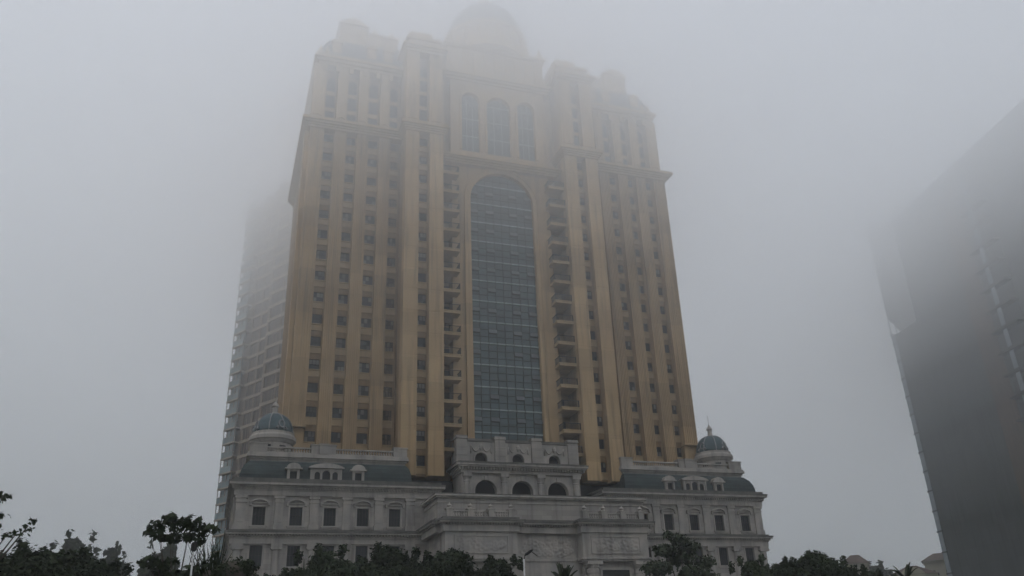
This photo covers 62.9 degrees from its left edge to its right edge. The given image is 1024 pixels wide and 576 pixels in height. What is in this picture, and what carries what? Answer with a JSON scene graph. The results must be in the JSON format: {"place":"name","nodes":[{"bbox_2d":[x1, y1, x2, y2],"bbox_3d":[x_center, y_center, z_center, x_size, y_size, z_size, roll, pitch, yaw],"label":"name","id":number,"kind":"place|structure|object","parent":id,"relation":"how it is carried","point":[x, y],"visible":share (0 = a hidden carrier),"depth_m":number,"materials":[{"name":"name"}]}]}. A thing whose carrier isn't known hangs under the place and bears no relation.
{"place":"outdoors","nodes":[
{"label":"outdoors","id":0,"kind":"place"},
{"bbox_2d":[0,491,36,560],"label":"roadside tree","id":1,"kind":"object","parent":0,"point":[25,526],"visible":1,"depth_m":18.54,"materials":[{"name":"green plant"}]},
{"bbox_2d":[137,565,177,575],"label":"tree","id":2,"kind":"object","parent":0,"point":[143,572],"visible":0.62,"depth_m":107.36,"materials":[{"name":"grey plant"}]},
{"bbox_2d":[210,180,292,566],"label":"apartment block","id":3,"kind":"structure","parent":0,"point":[253,386],"depth_m":181.29,"materials":[{"name":"grey concrete"}]},
{"bbox_2d":[241,442,247,454],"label":"window","id":4,"kind":"structure","parent":3,"relation":"in","point":[245,445],"depth_m":172.91,"materials":[{"name":"glass"}]},
{"bbox_2d":[243,427,249,439],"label":"window","id":5,"kind":"structure","parent":3,"relation":"in","point":[246,431],"depth_m":174.18,"materials":[{"name":"glass"}]},
{"bbox_2d":[244,413,250,424],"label":"window","id":6,"kind":"structure","parent":3,"relation":"in","point":[247,417],"depth_m":175.40,"materials":[{"name":"glass"}]},
{"bbox_2d":[245,399,251,410],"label":"window","id":7,"kind":"structure","parent":3,"relation":"in","point":[249,402],"depth_m":176.71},
{"bbox_2d":[247,384,253,395],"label":"window","id":8,"kind":"structure","parent":3,"relation":"in","point":[250,388],"depth_m":177.97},
{"bbox_2d":[248,371,254,382],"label":"window","id":9,"kind":"structure","parent":3,"relation":"in","point":[251,375],"depth_m":179.23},
{"bbox_2d":[249,357,255,368],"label":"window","id":10,"kind":"structure","parent":3,"relation":"in","point":[252,361],"depth_m":180.51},
{"bbox_2d":[263,403,272,415],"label":"window","id":11,"kind":"structure","parent":3,"relation":"in","point":[267,409],"depth_m":170.15,"materials":[{"name":"glass"}]},
{"bbox_2d":[264,389,273,401],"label":"window","id":12,"kind":"structure","parent":3,"relation":"in","point":[268,395],"depth_m":171.36,"materials":[{"name":"glass"}]},
{"bbox_2d":[265,374,275,386],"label":"window","id":13,"kind":"structure","parent":3,"relation":"in","point":[270,380],"depth_m":172.66,"materials":[{"name":"glass"}]},
{"bbox_2d":[266,360,276,372],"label":"window","id":14,"kind":"structure","parent":3,"relation":"in","point":[271,366],"depth_m":173.89,"materials":[{"name":"glass"}]},
{"bbox_2d":[268,346,277,358],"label":"window","id":15,"kind":"structure","parent":3,"relation":"in","point":[272,352],"depth_m":175.12,"materials":[{"name":"glass"}]},
{"bbox_2d":[269,332,278,344],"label":"window","id":16,"kind":"structure","parent":3,"relation":"in","point":[273,338],"depth_m":176.41,"materials":[{"name":"glass"}]},
{"bbox_2d":[270,318,279,330],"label":"window","id":17,"kind":"structure","parent":3,"relation":"in","point":[275,324],"depth_m":177.71,"materials":[{"name":"glass"}]},
{"bbox_2d":[271,305,280,317],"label":"window","id":18,"kind":"structure","parent":3,"relation":"in","point":[277,310],"depth_m":178.97,"materials":[{"name":"glass"}]},
{"bbox_2d":[272,292,281,303],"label":"window","id":19,"kind":"structure","parent":3,"relation":"in","point":[278,297],"depth_m":180.20,"materials":[{"name":"glass"}]},
{"bbox_2d":[273,279,282,290],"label":"window","id":20,"kind":"structure","parent":3,"relation":"in","point":[278,284],"depth_m":181.48,"materials":[{"name":"glass"}]},
{"bbox_2d":[275,265,284,277],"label":"window","id":21,"kind":"structure","parent":3,"relation":"in","point":[279,271],"depth_m":182.77,"materials":[{"name":"glass"}]},
{"bbox_2d":[276,253,285,264],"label":"window","id":22,"kind":"structure","parent":3,"relation":"in","point":[281,258],"depth_m":184.02,"materials":[{"name":"glass"}]},
{"bbox_2d":[277,240,286,251],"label":"window","id":23,"kind":"structure","parent":3,"relation":"in","point":[281,246],"depth_m":185.28,"materials":[{"name":"glass"}]},
{"bbox_2d":[278,228,287,239],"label":"window","id":24,"kind":"structure","parent":3,"relation":"in","point":[283,233],"depth_m":186.55,"materials":[{"name":"glass"}]},
{"bbox_2d":[221,0,773,575],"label":"office tower","id":25,"kind":"structure","parent":0,"point":[483,354],"depth_m":125.39,"materials":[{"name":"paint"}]},
{"bbox_2d":[304,431,314,441],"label":"window","id":26,"kind":"structure","parent":25,"relation":"in","point":[309,436],"depth_m":112.49,"materials":[{"name":"grey glass"}]},
{"bbox_2d":[305,406,316,416],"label":"window","id":27,"kind":"structure","parent":25,"relation":"in","point":[310,411],"depth_m":113.87,"materials":[{"name":"grey glass"}]},
{"bbox_2d":[307,383,317,392],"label":"window","id":28,"kind":"structure","parent":25,"relation":"in","point":[312,387],"depth_m":115.27,"materials":[{"name":"grey glass"}]},
{"bbox_2d":[309,359,318,368],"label":"window","id":29,"kind":"structure","parent":25,"relation":"in","point":[313,364],"depth_m":116.63,"materials":[{"name":"grey glass"}]},
{"bbox_2d":[310,336,320,345],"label":"window","id":30,"kind":"structure","parent":25,"relation":"in","point":[315,341],"depth_m":118.06,"materials":[{"name":"grey glass"}]},
{"bbox_2d":[312,314,321,323],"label":"window","id":31,"kind":"structure","parent":25,"relation":"in","point":[316,318],"depth_m":119.39,"materials":[{"name":"grey glass"}]},
{"bbox_2d":[313,292,323,301],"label":"window","id":32,"kind":"structure","parent":25,"relation":"in","point":[317,296],"depth_m":120.80,"materials":[{"name":"grey glass"}]},
{"bbox_2d":[315,271,324,279],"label":"window","id":33,"kind":"structure","parent":25,"relation":"in","point":[319,275],"depth_m":122.21,"materials":[{"name":"grey glass"}]},
{"bbox_2d":[316,250,325,258],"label":"window","id":34,"kind":"structure","parent":25,"relation":"in","point":[319,254],"depth_m":123.55,"materials":[{"name":"grey glass"}]},
{"bbox_2d":[317,230,326,238],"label":"window","id":35,"kind":"structure","parent":25,"relation":"in","point":[321,233],"depth_m":124.99,"materials":[{"name":"grey glass"}]},
{"bbox_2d":[325,78,335,117],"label":"tall window","id":36,"kind":"structure","parent":25,"relation":"in","point":[331,83],"depth_m":135.85,"materials":[{"name":"grey glass"}]},
{"bbox_2d":[331,432,340,442],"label":"window","id":37,"kind":"structure","parent":25,"relation":"in","point":[335,436],"depth_m":113.57,"materials":[{"name":"grey glass"}]},
{"bbox_2d":[332,408,341,417],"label":"window","id":38,"kind":"structure","parent":25,"relation":"in","point":[336,412],"depth_m":114.93,"materials":[{"name":"grey glass"}]},
{"bbox_2d":[333,384,342,393],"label":"window","id":39,"kind":"structure","parent":25,"relation":"in","point":[337,388],"depth_m":116.32,"materials":[{"name":"grey glass"}]},
{"bbox_2d":[334,361,343,370],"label":"window","id":40,"kind":"structure","parent":25,"relation":"in","point":[339,365],"depth_m":117.72,"materials":[{"name":"grey glass"}]},
{"bbox_2d":[336,338,344,347],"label":"window","id":41,"kind":"structure","parent":25,"relation":"in","point":[340,343],"depth_m":119.10,"materials":[{"name":"grey glass"}]},
{"bbox_2d":[337,316,345,325],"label":"window","id":42,"kind":"structure","parent":25,"relation":"in","point":[340,320],"depth_m":120.48,"materials":[{"name":"grey glass"}]},
{"bbox_2d":[338,295,347,303],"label":"window","id":43,"kind":"structure","parent":25,"relation":"in","point":[342,299],"depth_m":121.88,"materials":[{"name":"grey glass"}]},
{"bbox_2d":[339,273,348,282],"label":"window","id":44,"kind":"structure","parent":25,"relation":"in","point":[342,277],"depth_m":123.26,"materials":[{"name":"grey glass"}]},
{"bbox_2d":[340,253,348,261],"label":"window","id":45,"kind":"structure","parent":25,"relation":"in","point":[343,256],"depth_m":124.64,"materials":[{"name":"grey glass"}]},
{"bbox_2d":[341,233,349,240],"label":"window","id":46,"kind":"structure","parent":25,"relation":"in","point":[345,236],"depth_m":126.01,"materials":[{"name":"grey glass"}]},
{"bbox_2d":[347,82,356,121],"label":"tall window","id":47,"kind":"structure","parent":25,"relation":"in","point":[352,87],"depth_m":136.92,"materials":[{"name":"grey glass"}]},
{"bbox_2d":[356,433,366,443],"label":"window","id":48,"kind":"structure","parent":25,"relation":"in","point":[360,438],"depth_m":114.62,"materials":[{"name":"grey glass"}]},
{"bbox_2d":[357,409,367,419],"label":"window","id":49,"kind":"structure","parent":25,"relation":"in","point":[361,414],"depth_m":116.00,"materials":[{"name":"grey glass"}]},
{"bbox_2d":[358,386,368,395],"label":"window","id":50,"kind":"structure","parent":25,"relation":"in","point":[362,390],"depth_m":117.40,"materials":[{"name":"grey glass"}]},
{"bbox_2d":[359,363,368,372],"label":"window","id":51,"kind":"structure","parent":25,"relation":"in","point":[363,367],"depth_m":118.78,"materials":[{"name":"grey glass"}]},
{"bbox_2d":[360,340,369,349],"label":"window","id":52,"kind":"structure","parent":25,"relation":"in","point":[365,345],"depth_m":120.15,"materials":[{"name":"grey glass"}]},
{"bbox_2d":[361,318,370,327],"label":"window","id":53,"kind":"structure","parent":25,"relation":"in","point":[366,323],"depth_m":121.54,"materials":[{"name":"grey glass"}]},
{"bbox_2d":[362,297,371,305],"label":"window","id":54,"kind":"structure","parent":25,"relation":"in","point":[366,301],"depth_m":122.97,"materials":[{"name":"grey glass"}]},
{"bbox_2d":[363,276,371,284],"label":"window","id":55,"kind":"structure","parent":25,"relation":"in","point":[367,280],"depth_m":124.33,"materials":[{"name":"grey glass"}]},
{"bbox_2d":[363,255,372,263],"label":"window","id":56,"kind":"structure","parent":25,"relation":"in","point":[367,259],"depth_m":125.71,"materials":[{"name":"grey glass"}]},
{"bbox_2d":[364,235,373,243],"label":"window","id":57,"kind":"structure","parent":25,"relation":"in","point":[367,239],"depth_m":127.09,"materials":[{"name":"grey glass"}]},
{"bbox_2d":[368,85,377,124],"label":"tall window","id":58,"kind":"structure","parent":25,"relation":"in","point":[373,90],"depth_m":137.99,"materials":[{"name":"grey glass"}]},
{"bbox_2d":[382,435,390,444],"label":"window","id":59,"kind":"structure","parent":25,"relation":"in","point":[387,442],"depth_m":115.66,"materials":[{"name":"grey glass"}]},
{"bbox_2d":[383,387,391,396],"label":"window","id":60,"kind":"structure","parent":25,"relation":"in","point":[388,389],"depth_m":118.41,"materials":[{"name":"grey glass"}]},
{"bbox_2d":[386,278,393,286],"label":"window","id":61,"kind":"structure","parent":25,"relation":"in","point":[389,280],"depth_m":125.35,"materials":[{"name":"grey glass"}]},
{"bbox_2d":[389,89,397,127],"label":"tall window","id":62,"kind":"structure","parent":25,"relation":"in","point":[393,93],"depth_m":139.04,"materials":[{"name":"grey glass"}]},
{"bbox_2d":[416,455,424,465],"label":"window","id":63,"kind":"structure","parent":25,"relation":"in","point":[420,460],"depth_m":113.07,"materials":[{"name":"grey glass"}]},
{"bbox_2d":[416,431,424,440],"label":"window","id":64,"kind":"structure","parent":25,"relation":"in","point":[420,435],"depth_m":114.44,"materials":[{"name":"grey glass"}]},
{"bbox_2d":[417,407,424,416],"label":"window","id":65,"kind":"structure","parent":25,"relation":"in","point":[420,410],"depth_m":115.81,"materials":[{"name":"grey glass"}]},
{"bbox_2d":[417,383,424,392],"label":"window","id":66,"kind":"structure","parent":25,"relation":"in","point":[420,386],"depth_m":117.20,"materials":[{"name":"grey glass"}]},
{"bbox_2d":[417,360,424,369],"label":"window","id":67,"kind":"structure","parent":25,"relation":"in","point":[420,363],"depth_m":118.58,"materials":[{"name":"grey glass"}]},
{"bbox_2d":[417,338,424,346],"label":"window","id":68,"kind":"structure","parent":25,"relation":"in","point":[420,341],"depth_m":119.98,"materials":[{"name":"grey glass"}]},
{"bbox_2d":[418,316,425,324],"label":"window","id":69,"kind":"structure","parent":25,"relation":"in","point":[421,319],"depth_m":121.39,"materials":[{"name":"grey glass"}]},
{"bbox_2d":[418,294,425,302],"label":"window","id":70,"kind":"structure","parent":25,"relation":"in","point":[421,298],"depth_m":122.76,"materials":[{"name":"grey glass"}]},
{"bbox_2d":[418,273,425,281],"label":"window","id":71,"kind":"structure","parent":25,"relation":"in","point":[421,277],"depth_m":124.12,"materials":[{"name":"grey glass"}]},
{"bbox_2d":[418,253,425,261],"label":"window","id":72,"kind":"structure","parent":25,"relation":"in","point":[421,256],"depth_m":125.54,"materials":[{"name":"grey glass"}]},
{"bbox_2d":[419,233,425,240],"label":"window","id":73,"kind":"structure","parent":25,"relation":"in","point":[422,236],"depth_m":126.94,"materials":[{"name":"grey glass"}]},
{"bbox_2d":[419,68,426,120],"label":"tall window","id":74,"kind":"structure","parent":25,"relation":"in","point":[423,72],"depth_m":137.39,"materials":[{"name":"grey glass"}]},
{"bbox_2d":[462,95,478,152],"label":"arched window","id":75,"kind":"structure","parent":25,"relation":"in","point":[470,131],"depth_m":140.51,"materials":[{"name":"grey glass"}]},
{"bbox_2d":[487,101,509,156],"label":"arched window","id":76,"kind":"structure","parent":25,"relation":"in","point":[498,134],"depth_m":142.03,"materials":[{"name":"grey glass"}]},
{"bbox_2d":[517,105,534,160],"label":"arched window","id":77,"kind":"structure","parent":25,"relation":"in","point":[525,130],"depth_m":143.60,"materials":[{"name":"grey glass"}]},
{"bbox_2d":[571,95,579,145],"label":"tall window","id":78,"kind":"structure","parent":25,"relation":"in","point":[573,100],"depth_m":145.71,"materials":[{"name":"grey glass"}]},
{"bbox_2d":[602,125,609,161],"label":"tall window","id":79,"kind":"structure","parent":25,"relation":"in","point":[604,129],"depth_m":150.89,"materials":[{"name":"grey glass"}]},
{"bbox_2d":[620,128,627,164],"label":"tall window","id":80,"kind":"structure","parent":25,"relation":"in","point":[623,143],"depth_m":151.93,"materials":[{"name":"grey glass"}]},
{"bbox_2d":[637,131,644,167],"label":"tall window","id":81,"kind":"structure","parent":25,"relation":"in","point":[642,160],"depth_m":152.97,"materials":[{"name":"grey glass"}]},
{"bbox_2d":[0,0,1023,575],"label":"sky","id":82,"kind":"structure","parent":0,"point":[138,137],"materials":[{"name":"grey"}]},
{"bbox_2d":[844,555,870,573],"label":"house","id":83,"kind":"structure","parent":0,"point":[857,560],"depth_m":188.93,"materials":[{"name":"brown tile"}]},
{"bbox_2d":[888,566,939,575],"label":"house","id":84,"kind":"structure","parent":0,"point":[919,571],"depth_m":178.16,"materials":[{"name":"brown tile"}]},
{"bbox_2d":[921,553,947,575],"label":"house","id":85,"kind":"structure","parent":0,"point":[934,562],"depth_m":216.00,"materials":[{"name":"brown tile"}]},
{"label":"ground","id":86,"kind":"structure","parent":0,"visible":0},
{"bbox_2d":[4,548,38,562],"bbox_3d":[-24.321,15.459,37.542,9.158,7.311,9.956,-1,-24,-4],"label":"leafy tree","id":87,"kind":"object","parent":86,"relation":"on","point":[14,556],"visible":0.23,"depth_m":37.67,"materials":[{"name":"green plant"}]},
{"bbox_2d":[0,537,102,575],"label":"leafy tree","id":88,"kind":"object","parent":86,"relation":"on","point":[49,562],"visible":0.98,"depth_m":38.25,"materials":[{"name":"green plant"}]},
{"bbox_2d":[49,529,101,560],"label":"tree","id":89,"kind":"object","parent":86,"relation":"on","point":[73,544],"visible":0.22,"depth_m":145.31,"materials":[{"name":"green plant"}]},
{"bbox_2d":[72,557,133,575],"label":"leafy tree","id":90,"kind":"object","parent":86,"relation":"on","point":[110,569],"visible":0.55,"depth_m":40.63,"materials":[{"name":"green plant"}]},
{"bbox_2d":[103,541,130,575],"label":"tree","id":91,"kind":"object","parent":86,"relation":"on","point":[112,552],"visible":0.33,"depth_m":147.67,"materials":[{"name":"grey plant"}]},
{"bbox_2d":[147,538,179,571],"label":"tree","id":92,"kind":"object","parent":86,"relation":"on","point":[166,551],"visible":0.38,"depth_m":151.49,"materials":[{"name":"grey plant"}]},
{"bbox_2d":[136,511,220,575],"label":"broadleaf tree","id":93,"kind":"object","parent":86,"relation":"on","point":[158,526],"visible":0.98,"depth_m":31.48,"materials":[{"name":"green plant"}]},
{"bbox_2d":[190,542,197,575],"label":"globe lamp","id":94,"kind":"object","parent":86,"relation":"on","point":[194,547],"visible":1,"depth_m":27.01,"materials":[{"name":"metal"}]},
{"bbox_2d":[188,535,234,575],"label":"spiky plant","id":95,"kind":"object","parent":86,"relation":"on","point":[212,558],"visible":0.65,"depth_m":35.93,"materials":[{"name":"green plant"}]},
{"bbox_2d":[209,553,259,575],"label":"clipped shrub","id":96,"kind":"object","parent":86,"relation":"on","point":[236,567],"visible":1,"depth_m":35.12,"materials":[{"name":"green plant"}]},
{"bbox_2d":[264,566,328,575],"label":"leafy tree","id":97,"kind":"object","parent":86,"relation":"on","point":[293,572],"visible":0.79,"depth_m":50.64,"materials":[{"name":"green plant"}]},
{"bbox_2d":[296,558,329,575],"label":"spiky plant","id":98,"kind":"object","parent":86,"relation":"on","point":[310,572],"visible":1,"depth_m":47.89,"materials":[{"name":"green plant"}]},
{"bbox_2d":[293,543,368,575],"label":"leafy tree","id":99,"kind":"object","parent":86,"relation":"on","point":[341,566],"visible":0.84,"depth_m":55.11,"materials":[{"name":"green plant"}]},
{"bbox_2d":[354,541,427,575],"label":"leafy tree","id":100,"kind":"object","parent":86,"relation":"on","point":[386,557],"visible":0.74,"depth_m":57.33,"materials":[{"name":"green plant"}]},
{"bbox_2d":[410,548,477,575],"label":"leafy tree","id":101,"kind":"object","parent":86,"relation":"on","point":[455,558],"visible":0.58,"depth_m":57.35,"materials":[{"name":"green plant"}]},
{"bbox_2d":[461,554,523,575],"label":"leafy tree","id":102,"kind":"object","parent":86,"relation":"on","point":[491,566],"visible":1,"depth_m":56.52,"materials":[{"name":"green plant"}]},
{"bbox_2d":[523,549,536,575],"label":"street lamp","id":103,"kind":"object","parent":86,"relation":"on","point":[528,552],"visible":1,"depth_m":42.96,"materials":[{"name":"metal"}]},
{"bbox_2d":[551,562,577,575],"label":"palm tree","id":104,"kind":"object","parent":86,"relation":"on","point":[563,572],"visible":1,"depth_m":47.15,"materials":[{"name":"green plant"}]},
{"bbox_2d":[639,529,719,575],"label":"loose tree","id":105,"kind":"object","parent":86,"relation":"on","point":[685,554],"visible":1,"depth_m":63.68,"materials":[{"name":"green plant"}]},
{"bbox_2d":[728,553,793,575],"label":"leafy tree","id":106,"kind":"object","parent":86,"relation":"on","point":[752,568],"visible":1,"depth_m":55.03,"materials":[{"name":"green plant"}]},
{"bbox_2d":[763,556,813,575],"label":"leafy tree","id":107,"kind":"object","parent":86,"relation":"on","point":[784,564],"visible":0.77,"depth_m":55.55,"materials":[{"name":"green plant"}]},
{"bbox_2d":[789,550,847,575],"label":"leafy tree","id":108,"kind":"object","parent":86,"relation":"on","point":[820,564],"visible":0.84,"depth_m":55.94,"materials":[{"name":"green plant"}]},
{"bbox_2d":[831,559,870,575],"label":"leafy tree","id":109,"kind":"object","parent":86,"relation":"on","point":[849,571],"visible":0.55,"depth_m":57.06,"materials":[{"name":"green plant"}]},
{"bbox_2d":[858,568,895,575],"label":"leafy tree","id":110,"kind":"object","parent":86,"relation":"on","point":[877,573],"visible":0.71,"depth_m":57.89,"materials":[{"name":"green plant"}]},
{"bbox_2d":[868,560,892,575],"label":"tree","id":111,"kind":"object","parent":86,"relation":"on","point":[887,571],"visible":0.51,"depth_m":222.50,"materials":[{"name":"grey plant"}]},
{"bbox_2d":[892,563,916,575],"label":"palm tree","id":112,"kind":"object","parent":86,"relation":"on","point":[907,571],"visible":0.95,"depth_m":60.23,"materials":[{"name":"green plant"}]},
{"bbox_2d":[864,99,1023,575],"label":"dark highrise","id":113,"kind":"structure","parent":86,"relation":"on","point":[947,249],"depth_m":183.06,"materials":[{"name":"glass"}]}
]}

